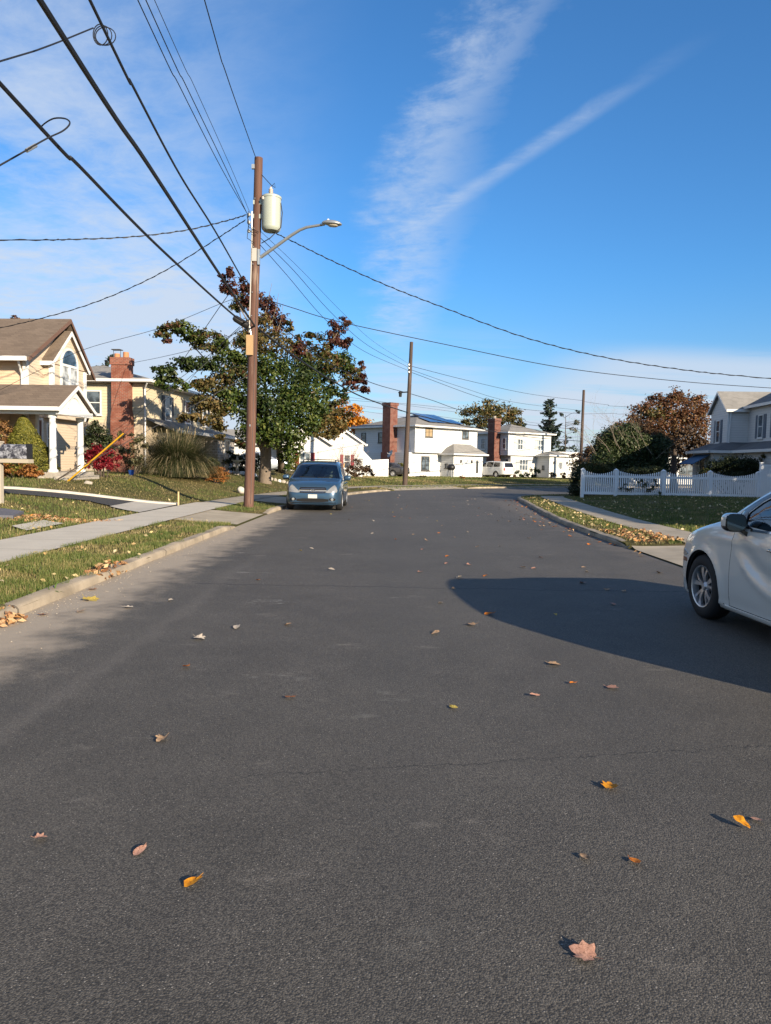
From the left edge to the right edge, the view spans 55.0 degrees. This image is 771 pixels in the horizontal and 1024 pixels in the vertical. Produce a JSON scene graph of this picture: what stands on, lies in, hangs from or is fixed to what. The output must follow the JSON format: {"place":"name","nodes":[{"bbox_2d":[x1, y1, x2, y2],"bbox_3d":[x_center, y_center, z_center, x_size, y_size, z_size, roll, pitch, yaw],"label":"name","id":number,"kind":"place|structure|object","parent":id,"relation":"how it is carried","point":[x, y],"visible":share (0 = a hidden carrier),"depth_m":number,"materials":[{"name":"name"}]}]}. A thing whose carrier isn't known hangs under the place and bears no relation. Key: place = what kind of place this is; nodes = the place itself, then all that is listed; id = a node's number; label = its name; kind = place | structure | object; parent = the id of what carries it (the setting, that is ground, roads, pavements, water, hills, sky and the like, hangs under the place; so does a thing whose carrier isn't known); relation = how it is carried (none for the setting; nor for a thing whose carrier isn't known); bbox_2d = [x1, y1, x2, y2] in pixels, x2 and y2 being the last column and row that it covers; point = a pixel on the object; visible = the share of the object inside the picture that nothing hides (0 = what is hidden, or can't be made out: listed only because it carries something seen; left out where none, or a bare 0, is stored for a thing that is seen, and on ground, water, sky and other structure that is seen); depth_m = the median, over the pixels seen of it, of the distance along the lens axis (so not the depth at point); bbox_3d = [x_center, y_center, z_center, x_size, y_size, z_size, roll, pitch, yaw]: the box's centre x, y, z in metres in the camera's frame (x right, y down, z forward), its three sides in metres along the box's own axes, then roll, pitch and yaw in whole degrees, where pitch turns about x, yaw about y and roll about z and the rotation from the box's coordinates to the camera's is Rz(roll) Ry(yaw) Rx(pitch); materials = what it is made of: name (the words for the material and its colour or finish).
{"place":"outdoors","nodes":[
{"label":"outdoors","id":0,"kind":"place"},
{"bbox_2d":[0,508,23,518],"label":"garden path","id":1,"kind":"structure","parent":0,"point":[4,512],"depth_m":17.56,"materials":[{"name":"stone"}]},
{"bbox_2d":[0,117,70,165],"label":"overhead wire","id":2,"kind":"object","parent":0,"point":[30,147],"visible":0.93,"depth_m":9.65,"materials":[{"name":"black"}]},
{"bbox_2d":[13,520,61,529],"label":"garden path","id":3,"kind":"structure","parent":0,"point":[37,524],"depth_m":16.23,"materials":[{"name":"concrete"}]},
{"bbox_2d":[4,489,173,510],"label":"driveway","id":4,"kind":"structure","parent":0,"point":[107,501],"depth_m":23.14,"materials":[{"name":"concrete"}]},
{"bbox_2d":[0,502,236,561],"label":"sidewalk","id":5,"kind":"structure","parent":0,"point":[33,542],"depth_m":15.58,"materials":[{"name":"concrete"}]},
{"bbox_2d":[111,501,176,511],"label":"driveway","id":6,"kind":"structure","parent":0,"point":[136,506],"depth_m":23.10,"materials":[{"name":"grey concrete"}]},
{"bbox_2d":[83,349,240,471],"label":"house","id":7,"kind":"structure","parent":0,"point":[119,397],"depth_m":40.93,"materials":[{"name":"beige"}]},
{"bbox_2d":[87,390,101,415],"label":"window","id":8,"kind":"structure","parent":7,"relation":"in","point":[94,396],"depth_m":40.93,"materials":[{"name":"white glass"}]},
{"bbox_2d":[165,396,172,421],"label":"window","id":9,"kind":"structure","parent":7,"relation":"in","point":[168,401],"depth_m":44.08,"materials":[{"name":"grey glass"}]},
{"bbox_2d":[174,510,262,523],"bbox_3d":[-4.698,0.130,21.160,1.710,0.122,4.200,1,4,0],"label":"driveway apron","id":10,"kind":"object","parent":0,"point":[225,516],"visible":0.84,"depth_m":21.11,"materials":[{"name":"concrete"}]},
{"bbox_2d":[254,496,285,503],"bbox_3d":[-4.401,-0.502,30.839,2.000,0.119,4.017,1,4,6],"label":"driveway apron","id":11,"kind":"object","parent":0,"point":[277,499],"visible":0.43,"depth_m":30.34,"materials":[{"name":"concrete"}]},
{"bbox_2d":[206,485,445,502],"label":"sidewalk","id":12,"kind":"structure","parent":0,"point":[239,499],"depth_m":32.45,"materials":[{"name":"concrete"}]},
{"bbox_2d":[0,470,691,605],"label":"lawn","id":13,"kind":"structure","parent":0,"point":[173,490],"depth_m":27.73,"materials":[{"name":"plant"}]},
{"bbox_2d":[0,419,14,458],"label":"shrub","id":14,"kind":"object","parent":13,"relation":"on","point":[5,427],"visible":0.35,"depth_m":27.17,"materials":[{"name":"orange plant"}]},
{"bbox_2d":[0,441,33,503],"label":"mailbox","id":15,"kind":"object","parent":13,"relation":"on","point":[17,453],"visible":0.97,"depth_m":19.48,"materials":[{"name":"white wood"}]},
{"bbox_2d":[3,463,46,478],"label":"shrub","id":16,"kind":"object","parent":13,"relation":"on","point":[28,470],"visible":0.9,"depth_m":26.50,"materials":[{"name":"orange plant"}]},
{"bbox_2d":[4,415,61,477],"bbox_3d":[-13.217,-2.404,27.485,2.067,2.409,2.186,1,4,0],"label":"conical shrub","id":17,"kind":"object","parent":13,"relation":"on","point":[24,431],"visible":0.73,"depth_m":27.15,"materials":[{"name":"plant"}]},
{"bbox_2d":[0,319,98,479],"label":"house","id":18,"kind":"structure","parent":13,"relation":"on","point":[52,404],"depth_m":29.74,"materials":[{"name":"beige"}]},
{"bbox_2d":[60,348,78,385],"bbox_3d":[-13.651,-5.693,31.979,0.060,2.700,1.500,1,4,4],"label":"arched window","id":19,"kind":"structure","parent":18,"relation":"in","point":[69,368],"depth_m":31.88,"materials":[{"name":"white glass"}]},
{"bbox_2d":[0,515,120,522],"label":"fallen leaves","id":20,"kind":"object","parent":13,"relation":"on","point":[28,517],"visible":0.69,"depth_m":17.57,"materials":[{"name":"brown plant"}]},
{"bbox_2d":[4,486,177,505],"bbox_3d":[-13.483,-0.456,22.771,13.723,0.744,0.743,0,4,-19],"label":"driveway edging","id":21,"kind":"object","parent":13,"relation":"on","point":[73,492],"visible":0.5,"depth_m":24.02,"materials":[{"name":"white concrete"}]},
{"bbox_2d":[83,420,116,474],"bbox_3d":[-12.795,-2.821,32.908,1.777,2.551,1.439,1,4,0],"label":"shrub","id":22,"kind":"object","parent":13,"relation":"on","point":[92,433],"visible":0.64,"depth_m":32.61,"materials":[{"name":"green plant"}]},
{"bbox_2d":[84,443,122,477],"bbox_3d":[-11.730,-2.083,30.535,1.657,1.509,1.096,1,4,0],"label":"shrub","id":23,"kind":"object","parent":13,"relation":"on","point":[103,461],"visible":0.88,"depth_m":30.38,"materials":[{"name":"red plant"}]},
{"bbox_2d":[0,518,210,605],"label":"fallen leaves","id":24,"kind":"object","parent":13,"relation":"on","point":[115,550],"visible":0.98,"depth_m":11.67,"materials":[{"name":"orange plant"}]},
{"bbox_2d":[115,430,149,474],"bbox_3d":[-11.951,-2.737,34.862,1.728,2.214,1.110,1,4,0],"label":"shrub","id":25,"kind":"object","parent":13,"relation":"on","point":[127,459],"visible":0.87,"depth_m":34.77,"materials":[{"name":"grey plant"}]},
{"bbox_2d":[0,494,286,609],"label":"grass","id":26,"kind":"structure","parent":13,"relation":"on","point":[13,589],"depth_m":11.31,"materials":[{"name":"green plant"}]},
{"bbox_2d":[0,470,289,539],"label":"grass","id":27,"kind":"structure","parent":13,"relation":"on","point":[33,530],"depth_m":20.50,"materials":[{"name":"green plant"}]},
{"bbox_2d":[124,423,227,477],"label":"ornamental grass","id":28,"kind":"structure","parent":13,"relation":"on","point":[176,457],"depth_m":35.14,"materials":[{"name":"green plant"}]},
{"bbox_2d":[202,466,229,483],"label":"shrub","id":29,"kind":"object","parent":13,"relation":"on","point":[212,477],"visible":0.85,"depth_m":36.85,"materials":[{"name":"orange plant"}]},
{"bbox_2d":[222,450,260,471],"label":"shrub","id":30,"kind":"object","parent":13,"relation":"on","point":[233,457],"visible":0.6,"depth_m":47.82,"materials":[{"name":"green plant"}]},
{"bbox_2d":[243,156,262,507],"bbox_3d":[-4.505,-5.492,24.732,0.684,12.360,0.412,1,4,0],"label":"utility pole","id":31,"kind":"object","parent":13,"relation":"on","point":[252,335],"visible":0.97,"depth_m":24.60,"materials":[{"name":"brown wood"}]},
{"bbox_2d":[0,220,244,327],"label":"overhead wire","id":32,"kind":"object","parent":31,"relation":"attached to","point":[128,288],"visible":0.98,"depth_m":25.56,"materials":[{"name":"black"}]},
{"bbox_2d":[0,214,246,240],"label":"overhead wire","id":33,"kind":"object","parent":31,"relation":"attached to","point":[113,237],"visible":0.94,"depth_m":22.07,"materials":[{"name":"black"}]},
{"bbox_2d":[0,81,248,322],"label":"overhead cable","id":34,"kind":"object","parent":31,"relation":"attached to","point":[44,131],"visible":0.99,"depth_m":11.51,"materials":[{"name":"black plastic"}]},
{"bbox_2d":[0,293,249,389],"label":"overhead wire","id":35,"kind":"object","parent":31,"relation":"attached to","point":[122,338],"visible":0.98,"depth_m":25.87,"materials":[{"name":"black"}]},
{"bbox_2d":[36,0,254,326],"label":"overhead cable","id":36,"kind":"object","parent":31,"relation":"attached to","point":[61,34],"visible":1,"depth_m":9.61,"materials":[{"name":"black plastic"}]},
{"bbox_2d":[56,376,246,480],"bbox_3d":[-8.226,-2.824,25.633,7.580,3.914,0.044,2,4,10],"label":"guy wire","id":37,"kind":"object","parent":31,"relation":"attached to","point":[134,437],"visible":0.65,"depth_m":25.81,"materials":[{"name":"grey metal"}]},
{"bbox_2d":[67,328,245,480],"bbox_3d":[-7.943,-3.691,25.736,7.200,5.623,0.068,2,4,13],"label":"guy wire","id":38,"kind":"object","parent":31,"relation":"attached to","point":[96,456],"visible":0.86,"depth_m":26.21,"materials":[{"name":"yellow"}]},
{"bbox_2d":[88,0,249,291],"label":"overhead cable","id":39,"kind":"object","parent":31,"relation":"attached to","point":[125,73],"visible":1,"depth_m":12.03,"materials":[{"name":"black plastic"}]},
{"bbox_2d":[0,27,93,61],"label":"overhead wire","id":40,"kind":"object","parent":39,"relation":"attached to","point":[26,53],"visible":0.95,"depth_m":9.63,"materials":[{"name":"black"}]},
{"bbox_2d":[93,24,115,45],"bbox_3d":[-4.173,-7.074,10.986,0.334,0.314,0.054,1,4,0],"label":"wire coil","id":41,"kind":"object","parent":39,"relation":"hanging from","point":[96,41],"visible":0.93,"depth_m":10.98,"materials":[{"name":"black"}]},
{"bbox_2d":[137,0,243,207],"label":"overhead wire","id":42,"kind":"object","parent":31,"relation":"attached to","point":[182,92],"visible":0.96,"depth_m":15.84,"materials":[{"name":"black metal"}]},
{"bbox_2d":[145,0,248,216],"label":"overhead wire","id":43,"kind":"object","parent":31,"relation":"attached to","point":[191,96],"visible":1,"depth_m":15.94,"materials":[{"name":"black"}]},
{"bbox_2d":[154,0,249,211],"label":"overhead wire","id":44,"kind":"object","parent":31,"relation":"attached to","point":[198,95],"visible":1,"depth_m":16.02,"materials":[{"name":"black metal"}]},
{"bbox_2d":[204,0,255,157],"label":"overhead wire","id":45,"kind":"object","parent":31,"relation":"attached to","point":[226,73],"visible":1,"depth_m":18.32,"materials":[{"name":"black metal"}]},
{"bbox_2d":[253,175,282,242],"bbox_3d":[-3.865,-10.018,24.366,0.887,2.352,0.664,-1,4,-28],"label":"transformer","id":46,"kind":"object","parent":31,"relation":"attached to","point":[270,216],"visible":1,"depth_m":24.19,"materials":[{"name":"paint"}]},
{"bbox_2d":[257,219,341,265],"bbox_3d":[-2.833,-8.780,24.033,2.915,1.322,0.347,2,4,13],"label":"street lamp","id":47,"kind":"object","parent":31,"relation":"attached to","point":[332,223],"visible":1,"depth_m":24.06,"materials":[{"name":"metal"}]},
{"bbox_2d":[259,302,402,391],"bbox_3d":[-1.790,-7.731,38.851,0.434,0.902,28.920,2,4,12],"label":"overhead cable","id":48,"kind":"object","parent":31,"relation":"attached to","point":[314,352],"visible":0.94,"depth_m":32.59,"materials":[{"name":"black plastic"}]},
{"bbox_2d":[258,327,407,412],"bbox_3d":[-1.478,-6.624,38.907,0.295,0.948,28.946,2,4,12],"label":"overhead cable","id":49,"kind":"object","parent":31,"relation":"attached to","point":[274,341],"visible":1,"depth_m":31.86,"materials":[{"name":"black plastic"}]},
{"bbox_2d":[260,297,767,387],"bbox_3d":[10.498,-6.021,28.403,30.322,2.210,0.066,0,4,-14],"label":"overhead wire","id":50,"kind":"object","parent":31,"relation":"attached to","point":[504,356],"visible":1,"depth_m":26.87,"materials":[{"name":"black"}]},
{"bbox_2d":[272,232,770,378],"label":"overhead wire","id":51,"kind":"object","parent":31,"relation":"attached to","point":[510,332],"visible":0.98,"depth_m":25.64,"materials":[{"name":"black"}]},
{"bbox_2d":[149,266,370,483],"bbox_3d":[-5.908,-7.452,42.685,8.165,12.176,15.683,2,4,19],"label":"maple tree","id":52,"kind":"object","parent":13,"relation":"on","point":[317,419],"visible":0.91,"depth_m":39.70,"materials":[{"name":"green plant"}]},
{"bbox_2d":[234,452,286,470],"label":"parked car","id":53,"kind":"object","parent":13,"relation":"on","point":[274,464],"visible":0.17,"depth_m":53.84,"materials":[{"name":"silver metal"}]},
{"bbox_2d":[223,424,367,475],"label":"house","id":54,"kind":"structure","parent":13,"relation":"on","point":[320,448],"depth_m":63.59,"materials":[{"name":"white"}]},
{"bbox_2d":[318,450,337,461],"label":"garage door","id":55,"kind":"structure","parent":54,"relation":"in","point":[322,454],"depth_m":63.44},
{"bbox_2d":[328,438,369,475],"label":"bare shrub","id":56,"kind":"object","parent":13,"relation":"on","point":[342,453],"visible":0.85,"depth_m":57.81,"materials":[{"name":"plant"}]},
{"bbox_2d":[327,398,373,434],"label":"tree","id":57,"kind":"object","parent":13,"relation":"on","point":[357,420],"visible":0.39,"depth_m":82.89,"materials":[{"name":"orange plant"}]},
{"bbox_2d":[345,457,375,478],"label":"shrub","id":58,"kind":"object","parent":13,"relation":"on","point":[364,469],"visible":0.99,"depth_m":56.74,"materials":[{"name":"green plant"}]},
{"bbox_2d":[363,451,388,476],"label":"panel fence","id":59,"kind":"object","parent":13,"relation":"on","point":[379,467],"visible":0.68,"depth_m":69.86,"materials":[{"name":"white plastic"}]},
{"bbox_2d":[388,462,409,476],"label":"parked sedan","id":60,"kind":"object","parent":13,"relation":"on","point":[394,469],"visible":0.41,"depth_m":70.07,"materials":[{"name":"paint"}]},
{"bbox_2d":[398,342,412,484],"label":"utility pole","id":61,"kind":"object","parent":13,"relation":"on","point":[406,450],"visible":0.88,"depth_m":53.06,"materials":[{"name":"brown wood"}]},
{"bbox_2d":[348,402,488,476],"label":"house","id":62,"kind":"structure","parent":13,"relation":"on","point":[436,448],"depth_m":76.46,"materials":[{"name":"white paint"}]},
{"bbox_2d":[421,456,429,470],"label":"window","id":63,"kind":"structure","parent":62,"relation":"in","point":[425,460],"depth_m":75.78,"materials":[{"name":"white glass"}]},
{"bbox_2d":[346,475,591,489],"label":"grass","id":64,"kind":"structure","parent":13,"relation":"on","point":[447,478],"depth_m":61.39,"materials":[{"name":"green plant"}]},
{"bbox_2d":[455,398,525,429],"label":"tree","id":65,"kind":"object","parent":13,"relation":"on","point":[499,411],"visible":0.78,"depth_m":110.73,"materials":[{"name":"green plant"}]},
{"bbox_2d":[482,461,513,477],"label":"parked minivan","id":66,"kind":"object","parent":13,"relation":"on","point":[495,469],"visible":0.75,"depth_m":77.38,"materials":[{"name":"white paint"}]},
{"bbox_2d":[477,416,578,477],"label":"house","id":67,"kind":"structure","parent":13,"relation":"on","point":[521,453],"depth_m":86.81,"materials":[{"name":"white"}]},
{"bbox_2d":[538,398,571,451],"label":"spruce tree","id":68,"kind":"object","parent":13,"relation":"on","point":[550,422],"visible":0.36,"depth_m":103.09,"materials":[{"name":"green plant"}]},
{"bbox_2d":[551,410,580,451],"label":"thin tree","id":69,"kind":"object","parent":13,"relation":"on","point":[565,442],"visible":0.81,"depth_m":99.40,"materials":[{"name":"green plant"}]},
{"bbox_2d":[567,444,594,466],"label":"tree","id":70,"kind":"object","parent":13,"relation":"on","point":[588,449],"visible":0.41,"depth_m":73.59,"materials":[{"name":"brown plant"}]},
{"bbox_2d":[579,390,584,463],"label":"utility pole","id":71,"kind":"object","parent":13,"relation":"on","point":[582,412],"visible":0.49,"depth_m":83.34,"materials":[{"name":"brown wood"}]},
{"bbox_2d":[410,413,580,441],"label":"overhead cable","id":72,"kind":"object","parent":71,"relation":"attached to","point":[489,430],"visible":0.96,"depth_m":63.59,"materials":[{"name":"black plastic"}]},
{"bbox_2d":[582,443,709,484],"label":"house","id":73,"kind":"structure","parent":13,"relation":"on","point":[687,470],"depth_m":72.01,"materials":[{"name":"white"}]},
{"bbox_2d":[679,464,691,475],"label":"window","id":74,"kind":"structure","parent":73,"relation":"in","point":[687,470],"depth_m":71.99,"materials":[{"name":"grey glass"}]},
{"bbox_2d":[0,488,770,1023],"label":"road","id":75,"kind":"structure","parent":0,"point":[366,824],"depth_m":3.94,"materials":[{"name":"grey asphalt"}]},
{"bbox_2d":[0,605,27,626],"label":"fallen leaves","id":76,"kind":"object","parent":75,"relation":"on","point":[11,619],"visible":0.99,"depth_m":7.56,"materials":[{"name":"orange plant"}]},
{"bbox_2d":[83,559,128,579],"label":"fallen leaves","id":77,"kind":"object","parent":75,"relation":"on","point":[105,566],"visible":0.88,"depth_m":10.54,"materials":[{"name":"brown plant"}]},
{"bbox_2d":[0,526,234,618],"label":"kerb","id":78,"kind":"structure","parent":75,"relation":"on","point":[45,596],"depth_m":9.88,"materials":[{"name":"concrete"}]},
{"bbox_2d":[283,459,350,509],"bbox_3d":[-2.499,-1.091,27.921,2.482,1.819,5.002,1,4,0],"label":"parked minivan","id":79,"kind":"object","parent":75,"relation":"on","point":[317,482],"visible":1,"depth_m":26.07,"materials":[{"name":"blue paint"}]},
{"bbox_2d":[468,486,691,488],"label":"kerb","id":80,"kind":"structure","parent":75,"relation":"on","point":[540,487],"depth_m":57.85,"materials":[{"name":"concrete"}]},
{"bbox_2d":[569,940,603,960],"bbox_3d":[0.696,1.529,2.571,0.125,0.016,0.095,7,14,35],"label":"fallen leaf","id":81,"kind":"object","parent":75,"relation":"on","point":[584,950],"visible":1,"depth_m":2.58,"materials":[{"name":"brown plant"}]},
{"bbox_2d":[517,493,705,547],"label":"kerb","id":82,"kind":"structure","parent":75,"relation":"on","point":[586,530],"depth_m":20.46,"materials":[{"name":"concrete"}]},
{"bbox_2d":[683,492,770,626],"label":"car","id":83,"kind":"object","parent":75,"relation":"on","point":[726,564],"visible":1,"depth_m":7.71,"materials":[{"name":"white paint"}]},
{"bbox_2d":[0,0,770,465],"label":"sky","id":84,"kind":"structure","parent":0,"point":[593,177],"materials":[{"name":"blue"}]},
{"bbox_2d":[378,486,463,490],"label":"driveway apron","id":85,"kind":"object","parent":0,"point":[421,488],"visible":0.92,"depth_m":49.97,"materials":[{"name":"concrete"}]},
{"bbox_2d":[540,496,690,542],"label":"sidewalk","id":86,"kind":"structure","parent":0,"point":[613,517],"depth_m":22.37,"materials":[{"name":"concrete"}]},
{"bbox_2d":[521,493,760,567],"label":"lawn","id":87,"kind":"structure","parent":0,"point":[630,543],"depth_m":26.20,"materials":[{"name":"plant"}]},
{"bbox_2d":[567,460,612,495],"bbox_3d":[11.159,-1.750,40.158,3.288,2.104,1.865,0,4,-18],"label":"hedge","id":88,"kind":"object","parent":87,"relation":"on","point":[596,468],"visible":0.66,"depth_m":39.59,"materials":[{"name":"green plant"}]},
{"bbox_2d":[523,496,672,542],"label":"fallen leaves","id":89,"kind":"object","parent":87,"relation":"on","point":[581,515],"visible":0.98,"depth_m":23.04,"materials":[{"name":"brown plant"}]},
{"bbox_2d":[604,464,669,491],"bbox_3d":[13.387,-1.678,39.981,3.592,1.779,1.876,1,4,0],"label":"hedge","id":90,"kind":"object","parent":87,"relation":"on","point":[642,471],"visible":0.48,"depth_m":39.58,"materials":[{"name":"green plant"}]},
{"bbox_2d":[619,479,661,495],"bbox_3d":[12.828,-1.260,37.472,2.261,0.939,0.640,1,4,0],"label":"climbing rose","id":91,"kind":"object","parent":87,"relation":"on","point":[644,484],"visible":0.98,"depth_m":37.30,"materials":[{"name":"green plant"}]},
{"bbox_2d":[600,528,686,542],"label":"fallen leaves","id":92,"kind":"object","parent":87,"relation":"on","point":[650,532],"visible":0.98,"depth_m":16.96,"materials":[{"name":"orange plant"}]},
{"bbox_2d":[576,495,757,529],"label":"fallen leaves","id":93,"kind":"object","parent":87,"relation":"on","point":[673,508],"visible":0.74,"depth_m":27.82,"materials":[{"name":"brown plant"}]},
{"bbox_2d":[580,468,759,497],"bbox_3d":[14.445,-1.332,37.575,9.096,1.660,0.190,1,4,0],"label":"picket fence","id":94,"kind":"object","parent":87,"relation":"on","point":[709,488],"visible":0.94,"depth_m":37.55,"materials":[{"name":"white plastic"}]},
{"bbox_2d":[679,391,770,493],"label":"house","id":95,"kind":"structure","parent":87,"relation":"on","point":[740,423],"depth_m":45.63,"materials":[{"name":"grey"}]},
{"bbox_2d":[756,414,763,439],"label":"window","id":96,"kind":"structure","parent":95,"relation":"in","point":[760,417],"depth_m":43.76,"materials":[{"name":"grey glass"}]},
{"bbox_2d":[696,454,763,493],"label":"hedge","id":97,"kind":"object","parent":87,"relation":"on","point":[727,465],"visible":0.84,"depth_m":40.72,"materials":[{"name":"green plant"}]},
{"bbox_2d":[759,462,770,496],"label":"panel fence","id":98,"kind":"object","parent":87,"relation":"on","point":[765,479],"visible":0.77,"depth_m":37.47,"materials":[{"name":"white plastic"}]},
{"bbox_2d":[632,546,684,565],"bbox_3d":[5.758,1.481,3.823,1.230,0.117,23.450,1,4,0],"label":"driveway apron","id":99,"kind":"object","parent":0,"point":[674,554],"visible":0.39,"depth_m":14.65,"materials":[{"name":"concrete"}]},
{"label":"ground","id":100,"kind":"structure","parent":0,"visible":0},
{"bbox_2d":[564,393,692,491],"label":"ivy clad tree","id":101,"kind":"object","parent":100,"relation":"on","point":[624,445],"visible":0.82,"depth_m":49.29,"materials":[{"name":"green plant"}]},
{"bbox_2d":[613,385,711,491],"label":"tree","id":102,"kind":"object","parent":100,"relation":"on","point":[662,417],"visible":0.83,"depth_m":55.22,"materials":[{"name":"brown plant"}]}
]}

